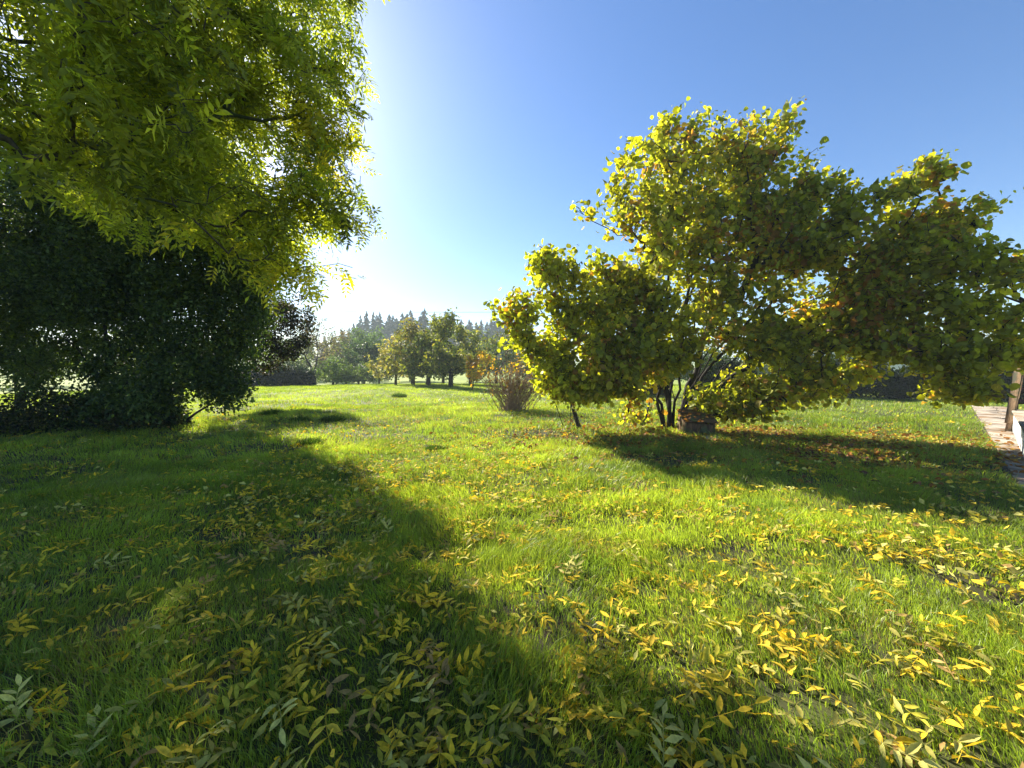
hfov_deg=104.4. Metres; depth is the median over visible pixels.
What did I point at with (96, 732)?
fallen leaf
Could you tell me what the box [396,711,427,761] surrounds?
fallen leaf
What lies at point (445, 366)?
orchard tree
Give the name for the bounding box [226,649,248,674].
fallen leaf
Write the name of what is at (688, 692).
fallen leaf
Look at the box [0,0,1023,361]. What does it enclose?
sky
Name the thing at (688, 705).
fallen leaf
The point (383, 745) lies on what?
fallen leaf
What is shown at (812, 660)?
fallen leaf
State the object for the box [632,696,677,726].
fallen leaf
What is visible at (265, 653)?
fallen leaf
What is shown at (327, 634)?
fallen leaf
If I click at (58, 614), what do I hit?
fallen leaf
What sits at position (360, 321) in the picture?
conifer
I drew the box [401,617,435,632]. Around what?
fallen leaf
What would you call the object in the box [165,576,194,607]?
fallen leaf
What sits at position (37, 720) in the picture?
fallen leaf
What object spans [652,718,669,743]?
fallen leaf
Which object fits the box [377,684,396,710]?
fallen leaf
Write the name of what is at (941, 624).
fallen leaf
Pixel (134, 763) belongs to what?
fallen leaf
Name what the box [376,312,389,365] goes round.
conifer
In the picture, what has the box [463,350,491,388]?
orange sapling
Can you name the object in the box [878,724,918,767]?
fallen leaf
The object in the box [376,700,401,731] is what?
fallen leaf
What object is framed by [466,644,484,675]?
fallen leaf
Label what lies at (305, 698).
fallen leaf
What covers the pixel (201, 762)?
fallen leaf
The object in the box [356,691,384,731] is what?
fallen leaf
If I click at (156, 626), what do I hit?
fallen leaf
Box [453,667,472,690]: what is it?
fallen leaf
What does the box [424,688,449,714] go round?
fallen leaf
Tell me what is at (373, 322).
conifer
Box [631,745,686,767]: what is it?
fallen leaf
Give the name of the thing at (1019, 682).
fallen leaf
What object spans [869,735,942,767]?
fallen leaf
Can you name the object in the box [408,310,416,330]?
conifer
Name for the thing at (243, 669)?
fallen leaf
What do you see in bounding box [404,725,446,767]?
fallen leaf
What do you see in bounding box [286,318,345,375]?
bare tree
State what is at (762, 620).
fallen leaf
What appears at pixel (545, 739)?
fallen leaf
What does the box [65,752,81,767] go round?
fallen leaf
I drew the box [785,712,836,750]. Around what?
fallen leaf
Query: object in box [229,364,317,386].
clipped hedge
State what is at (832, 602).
fallen leaf
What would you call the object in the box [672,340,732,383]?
dark tree
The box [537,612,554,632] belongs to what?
fallen leaf
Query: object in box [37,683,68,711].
fallen leaf
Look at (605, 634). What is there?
fallen leaf
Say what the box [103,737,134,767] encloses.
fallen leaf
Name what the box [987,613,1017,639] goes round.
fallen leaf
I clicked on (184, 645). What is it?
fallen leaf
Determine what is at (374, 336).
green tree
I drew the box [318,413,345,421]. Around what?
grass tussock
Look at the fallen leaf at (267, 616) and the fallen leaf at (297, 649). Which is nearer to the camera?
the fallen leaf at (297, 649)
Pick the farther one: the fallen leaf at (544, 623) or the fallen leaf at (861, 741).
the fallen leaf at (544, 623)
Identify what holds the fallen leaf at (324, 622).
on the ground at (804, 698)
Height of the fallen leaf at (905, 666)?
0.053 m
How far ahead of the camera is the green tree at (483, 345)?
59.60 m
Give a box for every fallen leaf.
[0,674,32,721]
[0,706,33,733]
[0,732,68,767]
[0,739,16,755]
[1,625,50,645]
[4,613,31,636]
[5,651,50,668]
[19,685,50,701]
[23,659,50,669]
[28,689,63,730]
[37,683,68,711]
[39,623,94,641]
[45,606,75,622]
[54,716,121,767]
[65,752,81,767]
[75,753,108,767]
[84,603,119,620]
[87,644,157,675]
[94,619,159,640]
[94,647,134,670]
[101,711,125,745]
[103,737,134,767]
[104,678,187,715]
[105,587,151,607]
[109,716,145,740]
[116,615,149,644]
[124,614,184,633]
[124,640,170,651]
[126,634,175,662]
[126,662,191,705]
[130,748,157,767]
[140,616,161,634]
[140,663,195,691]
[142,737,203,767]
[145,680,215,698]
[159,610,202,636]
[160,635,191,666]
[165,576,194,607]
[165,739,241,767]
[169,704,218,735]
[170,736,199,767]
[171,633,202,648]
[174,601,213,609]
[179,656,220,675]
[180,625,211,646]
[180,697,199,717]
[184,610,230,625]
[190,614,218,623]
[193,750,230,767]
[196,713,235,744]
[203,673,262,717]
[208,647,244,678]
[209,626,232,633]
[216,660,275,680]
[216,707,264,732]
[221,646,250,667]
[222,665,261,719]
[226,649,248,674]
[231,634,255,662]
[235,649,267,661]
[237,609,254,631]
[240,640,260,671]
[244,668,269,709]
[246,691,310,719]
[254,696,279,742]
[259,614,276,630]
[261,698,297,745]
[268,610,315,632]
[268,656,309,698]
[274,750,297,764]
[276,691,297,723]
[278,669,309,698]
[279,655,308,695]
[279,657,306,675]
[280,610,296,630]
[280,648,303,687]
[282,680,326,727]
[283,592,302,623]
[285,699,309,755]
[286,637,312,656]
[287,636,332,657]
[295,615,320,630]
[295,626,341,652]
[302,645,341,671]
[303,659,339,675]
[306,644,347,666]
[307,627,331,644]
[308,705,342,756]
[315,616,335,639]
[318,599,336,620]
[322,674,365,718]
[335,703,391,740]
[352,637,385,656]
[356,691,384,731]
[358,608,388,635]
[365,671,407,702]
[368,621,402,641]
[368,667,405,710]
[371,603,404,618]
[371,670,426,706]
[372,616,390,636]
[376,653,398,674]
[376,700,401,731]
[376,727,399,759]
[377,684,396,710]
[385,720,408,767]
[394,612,410,635]
[396,641,425,672]
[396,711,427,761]
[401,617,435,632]
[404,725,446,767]
[406,726,454,762]
[411,632,442,648]
[411,669,434,703]
[414,638,453,663]
[415,574,438,614]
[418,594,441,606]
[418,642,441,662]
[423,653,456,691]
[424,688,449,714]
[424,724,443,763]
[425,651,451,665]
[426,609,449,624]
[426,734,457,767]
[427,655,468,671]
[427,691,451,733]
[448,734,470,760]
[450,643,495,673]
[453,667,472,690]
[456,675,484,714]
[458,674,493,731]
[460,736,510,767]
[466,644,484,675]
[471,723,518,751]
[472,708,501,725]
[476,617,499,637]
[476,638,502,648]
[484,617,508,635]
[488,650,512,668]
[496,622,512,647]
[496,697,563,734]
[501,692,523,759]
[502,610,539,623]
[515,625,539,641]
[516,633,534,670]
[521,699,543,737]
[523,719,552,758]
[531,714,552,734]
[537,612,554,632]
[539,691,588,716]
[545,721,570,735]
[550,687,581,712]
[554,645,587,697]
[561,693,593,739]
[568,648,590,672]
[572,609,590,636]
[575,702,612,724]
[577,634,606,683]
[577,667,602,712]
[580,625,612,640]
[584,704,623,728]
[589,659,616,679]
[594,636,626,664]
[596,597,612,632]
[596,686,653,744]
[597,626,616,636]
[599,667,645,699]
[605,697,632,724]
[611,642,656,660]
[613,598,634,615]
[613,685,641,713]
[616,624,631,639]
[618,714,651,734]
[626,702,652,729]
[630,630,659,657]
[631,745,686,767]
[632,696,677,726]
[634,672,666,693]
[636,637,672,645]
[649,614,691,635]
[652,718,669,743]
[660,726,694,760]
[666,747,693,767]
[670,694,700,717]
[674,667,698,686]
[677,645,727,667]
[678,670,720,689]
[678,671,702,709]
[685,634,722,648]
[687,682,713,699]
[689,643,719,662]
[691,644,730,664]
[691,712,715,739]
[696,612,727,630]
[699,612,749,642]
[704,654,741,706]
[706,673,729,702]
[706,695,770,728]
[707,668,754,688]
[725,643,775,673]
[733,659,765,703]
[736,608,756,631]
[742,624,797,652]
[743,712,772,716]
[747,661,778,681]
[755,620,795,641]
[757,609,773,630]
[757,634,795,682]
[762,737,809,760]
[767,611,794,624]
[770,697,803,734]
[771,606,804,620]
[779,636,799,656]
[781,631,829,641]
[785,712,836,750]
[789,629,801,665]
[793,645,815,670]
[800,614,830,628]
[803,634,848,658]
[809,685,860,711]
[811,603,845,627]
[812,638,838,666]
[813,578,849,606]
[820,587,845,622]
[824,711,866,742]
[829,640,864,660]
[831,628,847,633]
[836,711,859,744]
[836,757,865,767]
[841,649,859,669]
[845,673,875,704]
[849,712,888,755]
[862,720,936,767]
[864,654,892,666]
[868,707,926,735]
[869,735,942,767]
[874,640,913,672]
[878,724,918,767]
[884,609,916,627]
[884,729,936,766]
[885,667,909,679]
[887,615,919,644]
[890,694,929,726]
[892,642,916,661]
[895,642,937,664]
[900,653,928,678]
[901,664,936,688]
[904,664,936,681]
[912,641,949,654]
[913,716,992,767]
[917,614,956,632]
[918,640,957,648]
[919,626,957,641]
[920,705,970,731]
[921,699,963,738]
[922,628,961,650]
[930,685,984,722]
[930,704,993,728]
[931,636,1004,665]
[932,611,976,623]
[932,652,955,679]
[948,669,983,686]
[952,657,992,674]
[959,583,980,612]
[959,704,1023,743]
[979,700,1023,716]
[984,715,1023,745]
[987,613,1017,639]
[994,694,1023,709]
[1000,678,1023,689]
[1007,686,1023,699]
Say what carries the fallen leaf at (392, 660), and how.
on the ground at (804, 698)
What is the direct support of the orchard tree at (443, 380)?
on the ground at (804, 698)
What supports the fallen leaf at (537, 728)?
on the ground at (804, 698)
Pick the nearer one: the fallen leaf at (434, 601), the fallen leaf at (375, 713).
the fallen leaf at (375, 713)
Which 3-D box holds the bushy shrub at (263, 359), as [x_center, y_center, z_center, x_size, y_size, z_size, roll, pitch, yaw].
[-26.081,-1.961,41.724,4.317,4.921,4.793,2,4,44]
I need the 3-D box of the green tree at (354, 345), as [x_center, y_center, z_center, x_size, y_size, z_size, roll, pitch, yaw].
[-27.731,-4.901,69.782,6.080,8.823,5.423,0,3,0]
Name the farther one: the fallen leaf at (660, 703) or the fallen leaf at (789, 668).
the fallen leaf at (789, 668)
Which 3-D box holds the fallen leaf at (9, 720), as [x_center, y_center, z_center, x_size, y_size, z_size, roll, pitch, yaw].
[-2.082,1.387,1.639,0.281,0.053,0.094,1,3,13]
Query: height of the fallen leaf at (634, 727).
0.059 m
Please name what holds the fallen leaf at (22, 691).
on the ground at (804, 698)
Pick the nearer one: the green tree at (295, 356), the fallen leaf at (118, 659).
the fallen leaf at (118, 659)
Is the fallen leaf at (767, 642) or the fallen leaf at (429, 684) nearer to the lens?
the fallen leaf at (429, 684)
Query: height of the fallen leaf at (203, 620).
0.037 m
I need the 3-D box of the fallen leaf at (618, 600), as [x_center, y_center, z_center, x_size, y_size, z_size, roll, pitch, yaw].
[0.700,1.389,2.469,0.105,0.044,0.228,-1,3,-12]
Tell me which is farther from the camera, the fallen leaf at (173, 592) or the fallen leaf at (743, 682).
the fallen leaf at (173, 592)
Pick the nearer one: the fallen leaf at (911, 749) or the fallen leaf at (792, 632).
the fallen leaf at (911, 749)
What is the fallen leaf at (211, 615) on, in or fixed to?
on the ground at (804, 698)
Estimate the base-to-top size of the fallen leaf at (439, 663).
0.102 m
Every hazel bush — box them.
[483,239,656,428]
[564,95,907,430]
[819,148,1023,409]
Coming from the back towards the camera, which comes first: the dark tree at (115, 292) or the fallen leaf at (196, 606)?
the dark tree at (115, 292)
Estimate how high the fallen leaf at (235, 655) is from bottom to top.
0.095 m
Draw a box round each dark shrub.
[637,379,665,396]
[685,356,760,396]
[811,353,898,399]
[888,365,996,400]
[989,367,1023,401]
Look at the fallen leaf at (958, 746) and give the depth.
1.55 m
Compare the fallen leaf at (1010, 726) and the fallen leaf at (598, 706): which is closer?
the fallen leaf at (1010, 726)
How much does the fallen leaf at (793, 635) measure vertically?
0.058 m
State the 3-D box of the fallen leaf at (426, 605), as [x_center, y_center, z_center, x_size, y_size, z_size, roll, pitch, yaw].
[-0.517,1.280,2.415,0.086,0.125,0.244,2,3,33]
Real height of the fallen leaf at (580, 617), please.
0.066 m
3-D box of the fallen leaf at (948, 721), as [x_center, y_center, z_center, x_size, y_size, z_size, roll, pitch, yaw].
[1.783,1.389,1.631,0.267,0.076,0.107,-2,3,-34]
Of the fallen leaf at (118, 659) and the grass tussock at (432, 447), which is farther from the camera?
the grass tussock at (432, 447)
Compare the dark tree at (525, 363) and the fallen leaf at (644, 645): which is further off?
the dark tree at (525, 363)
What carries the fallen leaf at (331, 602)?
on the ground at (804, 698)
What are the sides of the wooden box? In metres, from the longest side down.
0.704 x 0.587 x 0.527 m
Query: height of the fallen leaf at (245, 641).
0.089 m
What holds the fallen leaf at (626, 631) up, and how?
on the ground at (804, 698)
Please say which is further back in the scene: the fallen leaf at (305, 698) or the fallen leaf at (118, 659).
the fallen leaf at (118, 659)
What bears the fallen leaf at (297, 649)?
on the ground at (804, 698)
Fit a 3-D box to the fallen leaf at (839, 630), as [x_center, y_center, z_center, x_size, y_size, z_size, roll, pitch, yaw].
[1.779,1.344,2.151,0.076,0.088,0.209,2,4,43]
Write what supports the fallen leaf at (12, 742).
on the ground at (804, 698)
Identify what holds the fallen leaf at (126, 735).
on the ground at (804, 698)
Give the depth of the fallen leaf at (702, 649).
2.06 m
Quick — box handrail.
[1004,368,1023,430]
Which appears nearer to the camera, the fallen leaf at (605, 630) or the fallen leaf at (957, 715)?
the fallen leaf at (957, 715)
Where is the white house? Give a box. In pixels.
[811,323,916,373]
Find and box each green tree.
[0,337,95,384]
[262,339,314,366]
[338,331,361,357]
[350,325,386,358]
[386,337,416,380]
[456,331,503,381]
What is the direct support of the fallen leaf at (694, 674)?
on the ground at (804, 698)
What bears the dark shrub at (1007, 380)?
on the ground at (804, 698)
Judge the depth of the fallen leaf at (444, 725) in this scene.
1.68 m
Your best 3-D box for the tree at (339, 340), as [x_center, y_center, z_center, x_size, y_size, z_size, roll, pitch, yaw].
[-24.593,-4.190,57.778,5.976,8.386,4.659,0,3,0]
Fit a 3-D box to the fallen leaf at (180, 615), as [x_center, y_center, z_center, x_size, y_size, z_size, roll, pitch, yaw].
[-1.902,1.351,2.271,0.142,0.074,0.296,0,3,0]
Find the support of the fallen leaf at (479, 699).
on the ground at (804, 698)
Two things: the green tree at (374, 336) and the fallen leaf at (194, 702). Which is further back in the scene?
the green tree at (374, 336)
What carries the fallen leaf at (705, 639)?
on the ground at (804, 698)
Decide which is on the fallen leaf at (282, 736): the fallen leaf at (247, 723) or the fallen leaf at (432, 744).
the fallen leaf at (247, 723)
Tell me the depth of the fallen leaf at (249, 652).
1.97 m
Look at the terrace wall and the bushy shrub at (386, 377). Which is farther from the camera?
the bushy shrub at (386, 377)
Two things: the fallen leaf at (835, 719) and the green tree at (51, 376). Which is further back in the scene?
the green tree at (51, 376)
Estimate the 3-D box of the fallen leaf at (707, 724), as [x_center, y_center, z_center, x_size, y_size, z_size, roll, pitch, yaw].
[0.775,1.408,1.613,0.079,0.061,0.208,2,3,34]
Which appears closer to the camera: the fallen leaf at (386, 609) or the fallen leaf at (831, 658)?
the fallen leaf at (831, 658)
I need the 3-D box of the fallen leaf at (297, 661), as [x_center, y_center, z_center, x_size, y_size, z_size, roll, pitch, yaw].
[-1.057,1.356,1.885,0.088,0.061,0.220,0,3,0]
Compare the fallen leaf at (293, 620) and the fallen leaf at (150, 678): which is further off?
the fallen leaf at (293, 620)
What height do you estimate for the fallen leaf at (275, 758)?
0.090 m
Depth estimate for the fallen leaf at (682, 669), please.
1.87 m
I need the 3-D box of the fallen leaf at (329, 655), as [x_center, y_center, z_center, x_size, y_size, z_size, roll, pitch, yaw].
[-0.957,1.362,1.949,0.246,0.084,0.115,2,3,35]
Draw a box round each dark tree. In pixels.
[0,84,149,409]
[0,111,329,434]
[0,200,69,351]
[335,337,383,383]
[509,359,544,380]
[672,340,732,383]
[728,349,780,381]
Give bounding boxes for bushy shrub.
[243,348,283,365]
[274,353,325,380]
[311,358,363,384]
[319,352,362,383]
[338,361,382,383]
[364,354,393,383]
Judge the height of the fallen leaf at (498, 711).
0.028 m
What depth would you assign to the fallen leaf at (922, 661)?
1.95 m
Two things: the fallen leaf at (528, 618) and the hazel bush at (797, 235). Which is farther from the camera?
the hazel bush at (797, 235)
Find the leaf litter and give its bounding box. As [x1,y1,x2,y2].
[0,389,1023,767]
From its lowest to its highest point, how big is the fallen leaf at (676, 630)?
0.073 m
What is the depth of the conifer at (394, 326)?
157.71 m
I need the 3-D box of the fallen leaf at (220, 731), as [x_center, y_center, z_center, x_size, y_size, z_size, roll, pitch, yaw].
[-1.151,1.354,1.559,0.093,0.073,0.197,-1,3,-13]
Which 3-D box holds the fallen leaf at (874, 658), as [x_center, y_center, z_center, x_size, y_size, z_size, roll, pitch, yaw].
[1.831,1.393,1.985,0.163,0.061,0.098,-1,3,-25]
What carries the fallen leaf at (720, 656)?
on the ground at (804, 698)
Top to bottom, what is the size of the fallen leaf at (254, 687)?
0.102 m
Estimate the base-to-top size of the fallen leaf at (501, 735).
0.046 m
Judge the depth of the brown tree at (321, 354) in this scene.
65.09 m
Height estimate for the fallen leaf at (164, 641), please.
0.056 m
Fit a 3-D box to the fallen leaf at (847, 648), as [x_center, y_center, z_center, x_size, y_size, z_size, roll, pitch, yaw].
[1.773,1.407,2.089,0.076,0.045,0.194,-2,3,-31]
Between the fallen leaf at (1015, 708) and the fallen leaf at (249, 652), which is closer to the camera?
the fallen leaf at (1015, 708)
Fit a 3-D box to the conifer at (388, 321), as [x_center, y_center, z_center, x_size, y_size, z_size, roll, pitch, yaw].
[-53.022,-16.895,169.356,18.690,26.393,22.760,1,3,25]
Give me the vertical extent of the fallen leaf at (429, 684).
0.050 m
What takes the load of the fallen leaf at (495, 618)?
on the ground at (804, 698)
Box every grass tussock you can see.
[256,408,285,416]
[290,415,312,421]
[296,436,323,445]
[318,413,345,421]
[392,393,406,397]
[425,444,445,451]
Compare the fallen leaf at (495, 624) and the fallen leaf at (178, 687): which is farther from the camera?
the fallen leaf at (495, 624)
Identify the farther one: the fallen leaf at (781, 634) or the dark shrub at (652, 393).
the dark shrub at (652, 393)
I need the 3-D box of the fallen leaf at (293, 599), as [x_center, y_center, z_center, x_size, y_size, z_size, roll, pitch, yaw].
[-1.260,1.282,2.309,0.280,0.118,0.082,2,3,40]
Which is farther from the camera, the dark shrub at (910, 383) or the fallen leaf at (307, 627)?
the dark shrub at (910, 383)
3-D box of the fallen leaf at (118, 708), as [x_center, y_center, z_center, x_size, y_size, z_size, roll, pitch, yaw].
[-1.572,1.358,1.717,0.125,0.054,0.265,2,3,31]
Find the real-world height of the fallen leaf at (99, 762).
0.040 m
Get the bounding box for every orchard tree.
[364,331,422,384]
[383,317,430,384]
[398,328,455,384]
[418,307,484,386]
[427,323,467,383]
[446,319,495,383]
[476,329,522,383]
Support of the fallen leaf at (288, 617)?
on the ground at (804, 698)
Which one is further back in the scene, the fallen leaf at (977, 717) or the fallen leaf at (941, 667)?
the fallen leaf at (941, 667)
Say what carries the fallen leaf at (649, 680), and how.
on the ground at (804, 698)
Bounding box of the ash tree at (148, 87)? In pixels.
[0,0,390,316]
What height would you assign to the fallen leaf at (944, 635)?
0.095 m
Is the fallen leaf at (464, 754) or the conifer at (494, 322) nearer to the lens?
the fallen leaf at (464, 754)
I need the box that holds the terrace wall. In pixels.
[1012,410,1023,456]
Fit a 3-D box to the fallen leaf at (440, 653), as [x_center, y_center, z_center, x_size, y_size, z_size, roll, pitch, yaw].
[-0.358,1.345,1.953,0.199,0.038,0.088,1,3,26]
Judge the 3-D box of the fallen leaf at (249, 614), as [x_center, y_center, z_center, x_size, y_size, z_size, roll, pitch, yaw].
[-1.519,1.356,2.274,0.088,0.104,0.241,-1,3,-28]
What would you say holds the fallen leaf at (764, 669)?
on the ground at (804, 698)
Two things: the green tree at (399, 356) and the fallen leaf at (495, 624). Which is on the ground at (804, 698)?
the green tree at (399, 356)
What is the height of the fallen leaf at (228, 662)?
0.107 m
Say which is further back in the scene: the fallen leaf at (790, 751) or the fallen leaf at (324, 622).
the fallen leaf at (324, 622)
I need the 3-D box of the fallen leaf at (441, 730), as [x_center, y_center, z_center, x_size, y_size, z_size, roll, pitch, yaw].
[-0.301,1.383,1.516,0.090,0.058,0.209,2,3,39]
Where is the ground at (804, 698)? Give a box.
[0,352,1023,767]
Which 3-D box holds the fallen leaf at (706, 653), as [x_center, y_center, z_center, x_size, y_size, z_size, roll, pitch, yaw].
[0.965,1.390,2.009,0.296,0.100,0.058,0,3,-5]
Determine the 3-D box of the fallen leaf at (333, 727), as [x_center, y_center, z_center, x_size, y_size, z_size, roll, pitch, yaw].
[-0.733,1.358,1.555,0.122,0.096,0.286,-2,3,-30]
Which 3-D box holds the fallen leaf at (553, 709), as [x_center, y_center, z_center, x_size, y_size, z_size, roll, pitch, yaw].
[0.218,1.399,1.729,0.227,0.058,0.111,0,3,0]
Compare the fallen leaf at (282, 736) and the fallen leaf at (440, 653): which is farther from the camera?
the fallen leaf at (440, 653)
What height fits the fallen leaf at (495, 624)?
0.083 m
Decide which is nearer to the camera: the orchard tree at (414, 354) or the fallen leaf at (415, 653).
the fallen leaf at (415, 653)
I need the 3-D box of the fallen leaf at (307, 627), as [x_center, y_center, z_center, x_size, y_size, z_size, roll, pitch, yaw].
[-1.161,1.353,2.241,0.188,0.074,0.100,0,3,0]
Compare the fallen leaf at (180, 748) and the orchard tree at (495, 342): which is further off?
the orchard tree at (495, 342)
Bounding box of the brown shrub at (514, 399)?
[465,346,546,411]
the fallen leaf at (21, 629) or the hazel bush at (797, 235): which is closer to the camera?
the fallen leaf at (21, 629)
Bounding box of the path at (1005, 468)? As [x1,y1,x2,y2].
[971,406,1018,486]
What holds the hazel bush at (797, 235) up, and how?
on the ground at (804, 698)
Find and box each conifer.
[349,323,361,337]
[356,315,362,328]
[361,311,372,367]
[369,312,377,340]
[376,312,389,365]
[383,314,390,337]
[386,313,406,361]
[386,315,394,343]
[387,318,398,356]
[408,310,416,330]
[413,316,426,334]
[422,308,430,330]
[447,315,465,372]
[462,319,472,342]
[470,323,483,349]
[478,320,493,371]
[482,317,498,371]
[493,317,500,347]
[495,321,512,371]
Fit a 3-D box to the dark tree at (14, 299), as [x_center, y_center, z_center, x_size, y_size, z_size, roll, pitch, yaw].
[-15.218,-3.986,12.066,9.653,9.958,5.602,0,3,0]
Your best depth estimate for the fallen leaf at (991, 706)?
1.67 m
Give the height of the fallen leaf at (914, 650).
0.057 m
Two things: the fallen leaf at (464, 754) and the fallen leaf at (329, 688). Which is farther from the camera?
the fallen leaf at (329, 688)
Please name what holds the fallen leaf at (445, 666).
on the ground at (804, 698)
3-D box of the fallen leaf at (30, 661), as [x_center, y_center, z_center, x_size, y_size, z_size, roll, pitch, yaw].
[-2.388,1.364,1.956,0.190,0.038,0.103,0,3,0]
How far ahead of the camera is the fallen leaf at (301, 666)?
1.86 m
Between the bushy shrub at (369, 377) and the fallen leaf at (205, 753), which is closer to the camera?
the fallen leaf at (205, 753)
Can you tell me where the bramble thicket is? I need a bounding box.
[0,388,216,436]
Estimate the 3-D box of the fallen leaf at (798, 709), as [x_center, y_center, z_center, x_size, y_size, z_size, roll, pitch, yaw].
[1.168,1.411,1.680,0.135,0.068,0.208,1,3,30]
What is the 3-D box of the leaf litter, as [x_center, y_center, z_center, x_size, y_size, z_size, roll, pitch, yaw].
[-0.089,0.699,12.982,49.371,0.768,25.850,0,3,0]
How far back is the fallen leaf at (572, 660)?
1.93 m
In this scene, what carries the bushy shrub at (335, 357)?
on the ground at (804, 698)
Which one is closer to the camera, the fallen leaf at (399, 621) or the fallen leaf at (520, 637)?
the fallen leaf at (520, 637)
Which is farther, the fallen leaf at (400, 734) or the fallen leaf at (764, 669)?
the fallen leaf at (764, 669)
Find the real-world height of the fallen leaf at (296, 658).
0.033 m
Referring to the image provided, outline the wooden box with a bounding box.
[676,409,718,435]
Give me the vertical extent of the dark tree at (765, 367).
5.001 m
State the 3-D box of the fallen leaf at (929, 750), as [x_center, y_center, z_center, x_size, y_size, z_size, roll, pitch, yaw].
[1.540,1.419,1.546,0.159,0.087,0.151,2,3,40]
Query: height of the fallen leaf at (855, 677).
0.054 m
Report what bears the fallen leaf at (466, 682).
on the ground at (804, 698)
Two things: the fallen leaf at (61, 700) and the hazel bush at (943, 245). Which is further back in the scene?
the hazel bush at (943, 245)
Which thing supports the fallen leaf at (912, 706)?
on the ground at (804, 698)
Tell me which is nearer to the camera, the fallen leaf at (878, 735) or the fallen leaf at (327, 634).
the fallen leaf at (878, 735)
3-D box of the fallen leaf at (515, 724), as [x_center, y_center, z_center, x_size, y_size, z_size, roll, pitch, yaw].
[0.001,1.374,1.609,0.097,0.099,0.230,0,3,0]
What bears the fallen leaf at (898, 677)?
on the ground at (804, 698)
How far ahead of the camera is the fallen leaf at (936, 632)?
2.09 m
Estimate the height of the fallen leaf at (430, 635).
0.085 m
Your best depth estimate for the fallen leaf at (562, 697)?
1.76 m
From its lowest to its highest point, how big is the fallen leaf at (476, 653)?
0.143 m
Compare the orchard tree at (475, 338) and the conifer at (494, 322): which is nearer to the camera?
the orchard tree at (475, 338)
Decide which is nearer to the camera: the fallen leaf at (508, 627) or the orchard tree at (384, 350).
the fallen leaf at (508, 627)
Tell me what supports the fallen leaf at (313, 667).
on the ground at (804, 698)
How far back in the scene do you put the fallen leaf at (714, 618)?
2.27 m
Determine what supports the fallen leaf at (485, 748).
on the ground at (804, 698)
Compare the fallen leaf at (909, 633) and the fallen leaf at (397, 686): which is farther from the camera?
the fallen leaf at (909, 633)
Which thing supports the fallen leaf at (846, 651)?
on the ground at (804, 698)
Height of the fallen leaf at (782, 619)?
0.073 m
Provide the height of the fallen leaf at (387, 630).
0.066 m
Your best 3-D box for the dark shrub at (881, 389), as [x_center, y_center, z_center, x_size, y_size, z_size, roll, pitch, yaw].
[15.825,-0.398,18.752,4.879,2.428,2.515,0,3,0]
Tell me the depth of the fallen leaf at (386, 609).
2.38 m
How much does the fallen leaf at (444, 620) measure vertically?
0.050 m
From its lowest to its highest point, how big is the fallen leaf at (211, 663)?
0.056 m
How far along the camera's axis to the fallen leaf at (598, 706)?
1.67 m
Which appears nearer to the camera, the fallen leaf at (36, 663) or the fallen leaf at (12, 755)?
the fallen leaf at (12, 755)
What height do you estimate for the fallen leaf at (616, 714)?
0.108 m
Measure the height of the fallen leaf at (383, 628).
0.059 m
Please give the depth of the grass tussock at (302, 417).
10.28 m
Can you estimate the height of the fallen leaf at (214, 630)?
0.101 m
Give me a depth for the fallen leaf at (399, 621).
2.22 m
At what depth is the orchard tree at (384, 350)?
32.67 m
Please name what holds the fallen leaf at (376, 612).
on the ground at (804, 698)
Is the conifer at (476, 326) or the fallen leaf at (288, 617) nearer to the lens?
the fallen leaf at (288, 617)
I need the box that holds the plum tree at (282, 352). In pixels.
[195,286,327,405]
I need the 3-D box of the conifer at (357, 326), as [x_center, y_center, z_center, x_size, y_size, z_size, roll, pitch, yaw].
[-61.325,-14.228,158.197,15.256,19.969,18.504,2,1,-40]
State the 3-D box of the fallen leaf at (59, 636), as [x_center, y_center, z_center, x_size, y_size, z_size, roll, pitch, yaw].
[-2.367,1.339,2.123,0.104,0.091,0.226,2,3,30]
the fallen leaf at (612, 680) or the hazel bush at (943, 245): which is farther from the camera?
the hazel bush at (943, 245)
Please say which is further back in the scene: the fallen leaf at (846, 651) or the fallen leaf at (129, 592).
the fallen leaf at (129, 592)
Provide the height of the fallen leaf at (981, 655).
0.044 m
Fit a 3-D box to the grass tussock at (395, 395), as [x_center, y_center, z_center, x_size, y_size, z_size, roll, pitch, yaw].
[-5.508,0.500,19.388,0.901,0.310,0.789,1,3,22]
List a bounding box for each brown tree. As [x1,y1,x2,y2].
[306,332,337,371]
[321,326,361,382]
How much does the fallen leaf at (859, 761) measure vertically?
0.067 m
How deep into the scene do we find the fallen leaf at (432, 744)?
1.47 m
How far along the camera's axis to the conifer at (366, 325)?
156.90 m
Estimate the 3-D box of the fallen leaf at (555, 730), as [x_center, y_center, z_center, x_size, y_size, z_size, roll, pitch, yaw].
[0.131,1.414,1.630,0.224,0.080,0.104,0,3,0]
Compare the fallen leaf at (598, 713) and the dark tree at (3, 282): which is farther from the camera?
the dark tree at (3, 282)
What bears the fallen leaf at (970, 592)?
on the ground at (804, 698)
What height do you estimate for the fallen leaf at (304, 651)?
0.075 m
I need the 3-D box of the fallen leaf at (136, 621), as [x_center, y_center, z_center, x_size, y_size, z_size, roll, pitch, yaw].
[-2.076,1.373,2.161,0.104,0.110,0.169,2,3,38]

